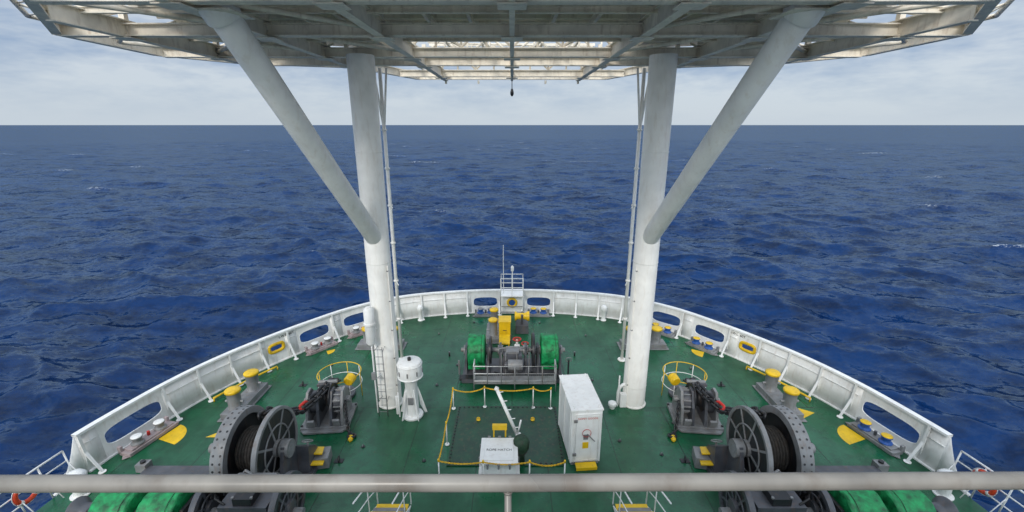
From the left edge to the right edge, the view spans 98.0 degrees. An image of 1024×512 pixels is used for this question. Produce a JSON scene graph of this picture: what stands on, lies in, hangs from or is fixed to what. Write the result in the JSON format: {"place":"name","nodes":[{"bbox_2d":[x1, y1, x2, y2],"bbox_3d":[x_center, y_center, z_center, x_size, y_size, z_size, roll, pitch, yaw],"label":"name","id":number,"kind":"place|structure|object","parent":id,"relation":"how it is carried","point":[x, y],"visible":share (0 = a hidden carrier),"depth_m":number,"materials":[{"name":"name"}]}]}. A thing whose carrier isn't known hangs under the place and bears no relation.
{"place":"outdoors","nodes":[
{"label":"outdoors","id":0,"kind":"place"},
{"bbox_2d":[134,459,152,472],"bbox_3d":[-12.200,6.930,14.757,0.350,0.350,0.300,0,16,0],"label":"deck scupper box","id":1,"kind":"object","parent":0,"point":[141,465],"visible":0.91,"depth_m":14.65,"materials":[{"name":"grey paint"}]},
{"bbox_2d":[0,125,1023,511],"bbox_3d":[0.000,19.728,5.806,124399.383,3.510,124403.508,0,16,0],"label":"sea","id":2,"kind":"structure","parent":0,"point":[140,259],"depth_m":78.56,"materials":[{"name":"liquid"}]},
{"bbox_3d":[0.000,13.322,14.981,28.835,11.980,29.219,0,16,0],"label":"ship","id":3,"kind":"object","parent":2,"relation":"on","visible":0},
{"bbox_2d":[0,451,74,511],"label":"side guard rail","id":4,"kind":"object","parent":3,"relation":"on","point":[39,472],"visible":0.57,"depth_m":13.62,"materials":[{"name":"white metal"}]},
{"bbox_2d":[11,493,37,506],"bbox_3d":[-14.200,6.883,13.023,0.140,0.789,0.789,0,16,0],"label":"lifebuoy","id":5,"kind":"object","parent":4,"relation":"attached to","point":[15,500],"visible":0.48,"depth_m":12.81,"materials":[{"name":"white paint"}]},
{"bbox_2d":[67,468,90,500],"bbox_3d":[-13.350,6.992,13.681,0.560,0.860,0.560,0,16,0],"label":"mushroom vent","id":6,"kind":"object","parent":3,"relation":"on","point":[73,496],"visible":0.29,"depth_m":13.64,"materials":[{"name":"white metal"}]},
{"bbox_2d":[116,416,179,459],"bbox_3d":[-13.197,6.444,16.173,0.530,0.496,2.149,4,17,12],"label":"roller fairlead","id":7,"kind":"object","parent":3,"relation":"on","point":[141,441],"visible":1,"depth_m":16.00,"materials":[{"name":"grey paint"}]},
{"bbox_2d":[159,425,186,444],"bbox_3d":[-12.390,6.604,16.502,0.924,0.001,0.849,6,17,19],"label":"deck marking","id":8,"kind":"object","parent":3,"relation":"on","point":[174,436],"visible":1,"depth_m":16.44,"materials":[{"name":"yellow paint"}]},
{"bbox_2d":[65,405,331,511],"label":"anchor windlass","id":9,"kind":"object","parent":3,"relation":"on","point":[246,441],"visible":0.8,"depth_m":12.95,"materials":[{"name":"grey paint"}]},
{"bbox_2d":[217,368,271,421],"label":"mooring bitts","id":10,"kind":"object","parent":3,"relation":"on","point":[254,391],"visible":0.92,"depth_m":18.41,"materials":[{"name":"grey paint"}]},
{"bbox_2d":[213,366,277,401],"bbox_3d":[-11.693,5.575,19.655,0.156,0.205,2.924,9,18,27],"label":"yellow deck pipe","id":11,"kind":"object","parent":3,"relation":"on","point":[239,384],"visible":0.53,"depth_m":19.51,"materials":[{"name":"metal"}]},
{"bbox_2d":[304,336,338,355],"bbox_3d":[-9.748,4.502,22.771,0.530,0.496,1.849,12,20,35],"label":"roller fairlead","id":12,"kind":"object","parent":3,"relation":"on","point":[329,342],"visible":1,"depth_m":22.57,"materials":[{"name":"grey paint"}]},
{"bbox_2d":[300,373,356,434],"bbox_3d":[-7.102,5.593,17.246,1.797,1.510,2.029,-2,16,-6],"label":"chain stopper","id":13,"kind":"object","parent":3,"relation":"on","point":[325,413],"visible":0.9,"depth_m":16.81,"materials":[{"name":"grey paint"}]},
{"bbox_2d":[257,378,340,419],"bbox_3d":[-7.463,4.994,15.963,0.566,1.432,4.277,4,17,13],"label":"anchor chain","id":14,"kind":"object","parent":13,"relation":"attached to","point":[313,399],"visible":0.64,"depth_m":16.13,"materials":[{"name":"metal"}]},
{"bbox_2d":[334,455,343,462],"bbox_3d":[-5.900,6.918,15.170,0.300,0.242,0.242,0,16,0],"label":"pad eye","id":15,"kind":"object","parent":3,"relation":"on","point":[339,460],"visible":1,"depth_m":15.19,"materials":[{"name":"black metal"}]},
{"bbox_2d":[316,361,362,401],"bbox_3d":[-7.200,5.328,18.716,1.760,1.292,1.760,0,16,0],"label":"hawse guard rail","id":16,"kind":"object","parent":3,"relation":"on","point":[352,390],"visible":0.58,"depth_m":18.96,"materials":[{"name":"yellow paint"}]},
{"bbox_2d":[344,400,356,441],"bbox_3d":[-6.054,6.118,16.560,0.336,0.990,1.339,-8,18,-25],"label":"chain hook strop","id":17,"kind":"object","parent":3,"relation":"on","point":[350,436],"visible":1,"depth_m":16.54,"materials":[{"name":"metal"}]},
{"bbox_2d":[347,326,362,338],"bbox_3d":[-8.216,4.006,24.457,1.849,0.496,0.530,-14,21,-39],"label":"roller fairlead","id":18,"kind":"object","parent":3,"relation":"on","point":[356,332],"visible":0.41,"depth_m":24.09,"materials":[{"name":"grey paint"}]},
{"bbox_2d":[363,306,380,412],"bbox_3d":[-5.253,4.037,17.178,0.631,4.546,0.436,-12,20,-36],"label":"fog horn cylinder","id":19,"kind":"object","parent":3,"relation":"on","point":[369,323],"visible":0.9,"depth_m":16.60,"materials":[{"name":"white paint"}]},
{"bbox_2d":[372,346,388,415],"bbox_3d":[-5.050,4.797,17.341,0.376,2.996,0.499,0,16,0],"label":"ladder","id":20,"kind":"object","parent":3,"relation":"on","point":[384,381],"depth_m":17.15,"materials":[{"name":"grey paint"}]},
{"bbox_2d":[355,326,406,349],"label":"mooring bitts","id":21,"kind":"object","parent":3,"relation":"on","point":[362,344],"visible":0.24,"depth_m":22.70,"materials":[{"name":"grey paint"}]},
{"bbox_2d":[352,492,411,511],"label":"deck access stair","id":22,"kind":"object","parent":3,"relation":"on","point":[401,507],"visible":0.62,"depth_m":12.89,"materials":[{"name":"white metal"}]},
{"bbox_2d":[377,68,403,358],"bbox_3d":[-5.231,-1.213,19.689,0.802,13.202,0.490,14,22,40],"label":"helideck stanchion pipe","id":23,"kind":"object","parent":3,"relation":"on","point":[382,103],"visible":0.87,"depth_m":19.26,"materials":[{"name":"metal"}]},
{"bbox_2d":[395,355,426,420],"bbox_3d":[-3.875,5.062,17.202,1.062,2.566,1.042,-10,19,-31],"label":"finned deck ventilator","id":24,"kind":"object","parent":3,"relation":"on","point":[410,371],"visible":1,"depth_m":17.07,"materials":[{"name":"white paint"}]},
{"bbox_2d":[417,305,423,320],"bbox_3d":[-5.350,3.317,25.994,0.340,0.950,0.340,0,16,0],"label":"ventilator post","id":25,"kind":"object","parent":3,"relation":"on","point":[420,310],"visible":1,"depth_m":25.88,"materials":[{"name":"white metal"}]},
{"bbox_2d":[472,307,498,316],"bbox_3d":[-1.582,3.337,26.730,1.649,0.496,0.530,-1,16,-4],"label":"roller fairlead","id":26,"kind":"object","parent":3,"relation":"on","point":[481,313],"visible":0.73,"depth_m":26.56,"materials":[{"name":"grey paint"}]},
{"bbox_2d":[486,307,498,343],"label":"mooring bitts","id":27,"kind":"object","parent":3,"relation":"on","point":[492,329],"visible":0.88,"depth_m":23.56,"materials":[{"name":"grey paint"}]},
{"bbox_2d":[437,386,565,473],"bbox_3d":[-0.350,6.250,15.964,4.160,0.986,4.260,0,16,0],"label":"rope barrier","id":28,"kind":"object","parent":3,"relation":"on","point":[484,406],"visible":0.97,"depth_m":15.54,"materials":[{"name":"yellow fabric"}]},
{"bbox_2d":[498,316,510,345],"bbox_3d":[-0.380,4.030,23.142,0.700,1.200,1.925,0,16,0],"label":"yellow equipment box","id":29,"kind":"object","parent":3,"relation":"on","point":[504,322],"visible":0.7,"depth_m":23.20,"materials":[{"name":"paint"}]},
{"bbox_2d":[446,406,564,465],"bbox_3d":[-0.200,6.566,16.526,4.000,0.059,3.300,0,16,0],"label":"bolted access plate","id":30,"kind":"object","parent":3,"relation":"on","point":[541,432],"visible":0.82,"depth_m":16.59,"materials":[{"name":"green paint"}]},
{"bbox_2d":[478,423,519,473],"bbox_3d":[-0.420,6.497,14.661,1.350,1.165,1.540,0,16,0],"label":"rope hatch","id":31,"kind":"object","parent":30,"relation":"on","point":[500,450],"visible":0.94,"depth_m":14.39,"materials":[{"name":"white paint"}]},
{"bbox_2d":[494,386,521,435],"bbox_3d":[-0.121,5.646,15.395,1.046,2.406,0.223,7,18,22],"label":"rope davit","id":32,"kind":"object","parent":30,"relation":"on","point":[502,401],"visible":0.77,"depth_m":15.27,"materials":[{"name":"white paint"}]},
{"bbox_2d":[513,434,529,462],"bbox_3d":[0.306,6.497,14.989,0.570,0.980,0.553,0,16,0],"label":"covered capstan","id":33,"kind":"object","parent":30,"relation":"on","point":[521,442],"visible":0.71,"depth_m":14.78,"materials":[{"name":"fabric"}]},
{"bbox_2d":[331,322,691,461],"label":"deck lashing eyes","id":34,"kind":"object","parent":3,"relation":"on","point":[424,460],"visible":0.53,"depth_m":16.16},
{"bbox_2d":[9,0,1014,95],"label":"helideck","id":35,"kind":"object","parent":3,"relation":"on","point":[389,34],"visible":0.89,"depth_m":11.42,"materials":[{"name":"beige paint"}]},
{"bbox_2d":[53,289,970,495],"bbox_3d":[0.000,4.715,20.429,28.413,1.442,14.332,0,16,0],"label":"bulwark","id":36,"kind":"object","parent":3,"relation":"on","point":[93,449],"visible":0.88,"depth_m":19.54,"materials":[{"name":"white paint"}]},
{"bbox_2d":[500,245,523,315],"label":"bow light platform","id":37,"kind":"structure","parent":3,"relation":"on","point":[512,302],"depth_m":26.47,"materials":[{"name":"white paint"}]},
{"bbox_2d":[458,333,571,382],"bbox_3d":[0.138,4.459,20.462,5.075,1.870,2.040,0,16,0],"label":"mooring winch","id":38,"kind":"object","parent":3,"relation":"on","point":[549,349],"visible":0.95,"depth_m":20.04,"materials":[{"name":"grey paint"}]},
{"bbox_2d":[473,359,556,391],"bbox_3d":[0.120,5.149,19.288,3.552,1.222,0.648,0,16,0],"label":"winch catwalk","id":39,"kind":"object","parent":3,"relation":"on","point":[514,379],"visible":0.99,"depth_m":19.09,"materials":[{"name":"grey paint"}]},
{"bbox_2d":[512,337,521,345],"bbox_3d":[0.250,4.487,22.378,0.453,0.746,0.460,0,16,0],"label":"deck valve","id":40,"kind":"object","parent":3,"relation":"on","point":[516,340],"visible":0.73,"depth_m":22.28,"materials":[{"name":"red paint"}]},
{"bbox_2d":[515,311,528,333],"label":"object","id":41,"kind":"object","parent":3,"relation":"on","point":[522,326],"visible":1,"depth_m":24.36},
{"bbox_2d":[528,307,551,316],"bbox_3d":[1.582,3.337,26.730,1.649,0.496,0.530,1,16,4],"label":"roller fairlead","id":42,"kind":"object","parent":3,"relation":"on","point":[533,312],"visible":0.92,"depth_m":26.57,"materials":[{"name":"grey paint"}]},
{"bbox_2d":[558,373,603,470],"bbox_3d":[2.372,5.702,15.611,1.080,2.236,2.430,-1,16,-5],"label":"deck goods locker","id":43,"kind":"object","parent":3,"relation":"on","point":[581,409],"visible":1,"depth_m":14.87,"materials":[{"name":"white metal"}]},
{"bbox_2d":[600,305,606,320],"bbox_3d":[5.350,3.317,25.994,0.340,0.950,0.340,0,16,0],"label":"ventilator post","id":44,"kind":"object","parent":3,"relation":"on","point":[603,310],"visible":1,"depth_m":25.88,"materials":[{"name":"white metal"}]},
{"bbox_2d":[608,375,626,409],"bbox_3d":[4.292,5.446,17.978,0.905,1.400,0.448,-7,18,-21],"label":"vent pipe elbow","id":45,"kind":"object","parent":3,"relation":"on","point":[621,398],"visible":0.98,"depth_m":17.98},
{"bbox_2d":[618,68,646,361],"bbox_3d":[5.231,-1.213,19.689,0.802,13.202,0.490,-14,22,-40],"label":"helideck stanchion pipe","id":46,"kind":"object","parent":3,"relation":"on","point":[641,110],"visible":1,"depth_m":19.32,"materials":[{"name":"metal"}]},
{"bbox_2d":[612,491,671,511],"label":"deck access stair","id":47,"kind":"object","parent":3,"relation":"on","point":[622,507],"visible":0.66,"depth_m":12.89,"materials":[{"name":"white metal"}]},
{"bbox_2d":[617,325,668,349],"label":"mooring bitts","id":48,"kind":"object","parent":3,"relation":"on","point":[657,342],"visible":0.51,"depth_m":22.70,"materials":[{"name":"grey paint"}]},
{"bbox_2d":[651,322,676,338],"bbox_3d":[8.216,4.006,24.457,1.849,0.496,0.530,14,21,39],"label":"roller fairlead","id":49,"kind":"object","parent":3,"relation":"on","point":[666,332],"visible":0.66,"depth_m":24.10,"materials":[{"name":"grey paint"}]},
{"bbox_2d":[667,400,679,441],"bbox_3d":[6.054,6.118,16.560,0.336,0.990,1.339,8,18,25],"label":"chain hook strop","id":50,"kind":"object","parent":3,"relation":"on","point":[673,436],"visible":1,"depth_m":16.54,"materials":[{"name":"metal"}]},
{"bbox_2d":[661,361,707,401],"bbox_3d":[7.200,5.328,18.716,1.760,1.292,1.760,0,16,0],"label":"hawse guard rail","id":51,"kind":"object","parent":3,"relation":"on","point":[671,390],"visible":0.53,"depth_m":18.96,"materials":[{"name":"yellow paint"}]},
{"bbox_2d":[680,455,689,462],"bbox_3d":[5.900,6.918,15.170,0.300,0.242,0.242,0,16,0],"label":"pad eye","id":52,"kind":"object","parent":3,"relation":"on","point":[684,460],"visible":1,"depth_m":15.19,"materials":[{"name":"black metal"}]},
{"bbox_2d":[667,373,723,434],"bbox_3d":[7.102,5.593,17.246,1.797,1.510,2.029,2,16,6],"label":"chain stopper","id":53,"kind":"object","parent":3,"relation":"on","point":[698,413],"visible":0.81,"depth_m":16.81,"materials":[{"name":"grey paint"}]},
{"bbox_2d":[683,378,766,419],"bbox_3d":[7.463,4.994,15.963,0.566,1.432,4.277,-4,17,-13],"label":"anchor chain","id":54,"kind":"object","parent":53,"relation":"attached to","point":[710,399],"visible":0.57,"depth_m":16.13,"materials":[{"name":"metal"}]},
{"bbox_2d":[692,349,703,356],"bbox_3d":[9.290,4.874,22.377,0.600,0.001,0.600,9,19,29],"label":"deck marking","id":55,"kind":"object","parent":3,"relation":"on","point":[699,353],"visible":1,"depth_m":22.43,"materials":[{"name":"yellow paint"}]},
{"bbox_2d":[685,336,719,355],"bbox_3d":[9.748,4.502,22.771,0.530,0.496,1.849,-12,20,-35],"label":"roller fairlead","id":56,"kind":"object","parent":3,"relation":"on","point":[694,342],"visible":1,"depth_m":22.57,"materials":[{"name":"grey paint"}]},
{"bbox_2d":[746,366,810,401],"bbox_3d":[11.693,5.575,19.655,0.156,0.205,2.924,-9,18,-27],"label":"yellow deck pipe","id":57,"kind":"object","parent":3,"relation":"on","point":[784,384],"visible":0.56,"depth_m":19.51,"materials":[{"name":"metal"}]},
{"bbox_2d":[752,368,806,421],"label":"mooring bitts","id":58,"kind":"object","parent":3,"relation":"on","point":[769,391],"visible":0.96,"depth_m":18.41,"materials":[{"name":"grey paint"}]},
{"bbox_2d":[798,408,813,417],"bbox_3d":[11.501,6.238,17.742,0.962,0.001,0.530,-9,18,-27],"label":"deck marking","id":59,"kind":"object","parent":3,"relation":"on","point":[806,413],"visible":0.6,"depth_m":17.75,"materials":[{"name":"yellow paint"}]},
{"bbox_2d":[692,405,958,511],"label":"anchor windlass","id":60,"kind":"object","parent":3,"relation":"on","point":[777,439],"visible":0.81,"depth_m":12.85,"materials":[{"name":"grey paint"}]},
{"bbox_2d":[837,425,864,444],"bbox_3d":[12.390,6.604,16.502,0.924,0.001,0.849,-6,17,-19],"label":"deck marking","id":61,"kind":"object","parent":3,"relation":"on","point":[849,436],"visible":1,"depth_m":16.44,"materials":[{"name":"yellow paint"}]},
{"bbox_2d":[846,416,905,458],"bbox_3d":[13.197,6.444,16.173,0.530,0.496,2.049,-4,17,-12],"label":"roller fairlead","id":62,"kind":"object","parent":3,"relation":"on","point":[861,427],"visible":1,"depth_m":15.99,"materials":[{"name":"grey paint"}]},
{"bbox_2d":[932,468,954,500],"bbox_3d":[13.350,6.992,13.681,0.560,0.860,0.560,0,16,0],"label":"mushroom vent","id":63,"kind":"object","parent":3,"relation":"on","point":[947,494],"visible":0.31,"depth_m":13.65,"materials":[{"name":"white metal"}]},
{"bbox_2d":[949,451,1023,511],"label":"side guard rail","id":64,"kind":"object","parent":3,"relation":"on","point":[1003,503],"visible":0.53,"depth_m":13.21,"materials":[{"name":"white metal"}]},
{"bbox_2d":[972,468,997,496],"bbox_3d":[14.150,6.784,13.359,0.140,0.789,0.789,0,16,0],"label":"lifebuoy","id":65,"kind":"object","parent":64,"relation":"attached to","point":[990,493],"visible":0.38,"depth_m":13.24,"materials":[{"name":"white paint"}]},
{"bbox_3d":[0.000,7.312,-2.539,24.500,9.395,10.600,0,16,0],"label":"bridge superstructure","id":66,"kind":"object","parent":3,"relation":"on","visible":0},
{"bbox_2d":[0,471,1023,511],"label":"bridge handrail","id":67,"kind":"object","parent":66,"relation":"attached to","point":[507,485],"visible":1,"depth_m":1.29,"materials":[{"name":"metal"}]},
{"bbox_2d":[36,313,987,511],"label":"ship deck","id":68,"kind":"structure","parent":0,"point":[393,442],"depth_m":17.16,"materials":[{"name":"green paint"}]},
{"bbox_2d":[182,5,402,409],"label":"helideck support column","id":69,"kind":"structure","parent":68,"relation":"on","point":[366,212],"depth_m":14.70,"materials":[{"name":"white metal"}]},
{"bbox_2d":[623,5,841,409],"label":"helideck support column","id":70,"kind":"structure","parent":68,"relation":"on","point":[657,212],"depth_m":14.74,"materials":[{"name":"white metal"}]},
{"bbox_2d":[0,0,1023,124],"label":"sky","id":71,"kind":"structure","parent":0,"point":[46,78],"materials":[{"name":"white"}]},
{"bbox_2d":[871,459,889,471],"bbox_3d":[12.200,6.930,14.757,0.350,0.350,0.300,0,16,0],"label":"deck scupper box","id":72,"kind":"object","parent":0,"point":[882,465],"visible":0.81,"depth_m":14.65,"materials":[{"name":"grey paint"}]}
]}

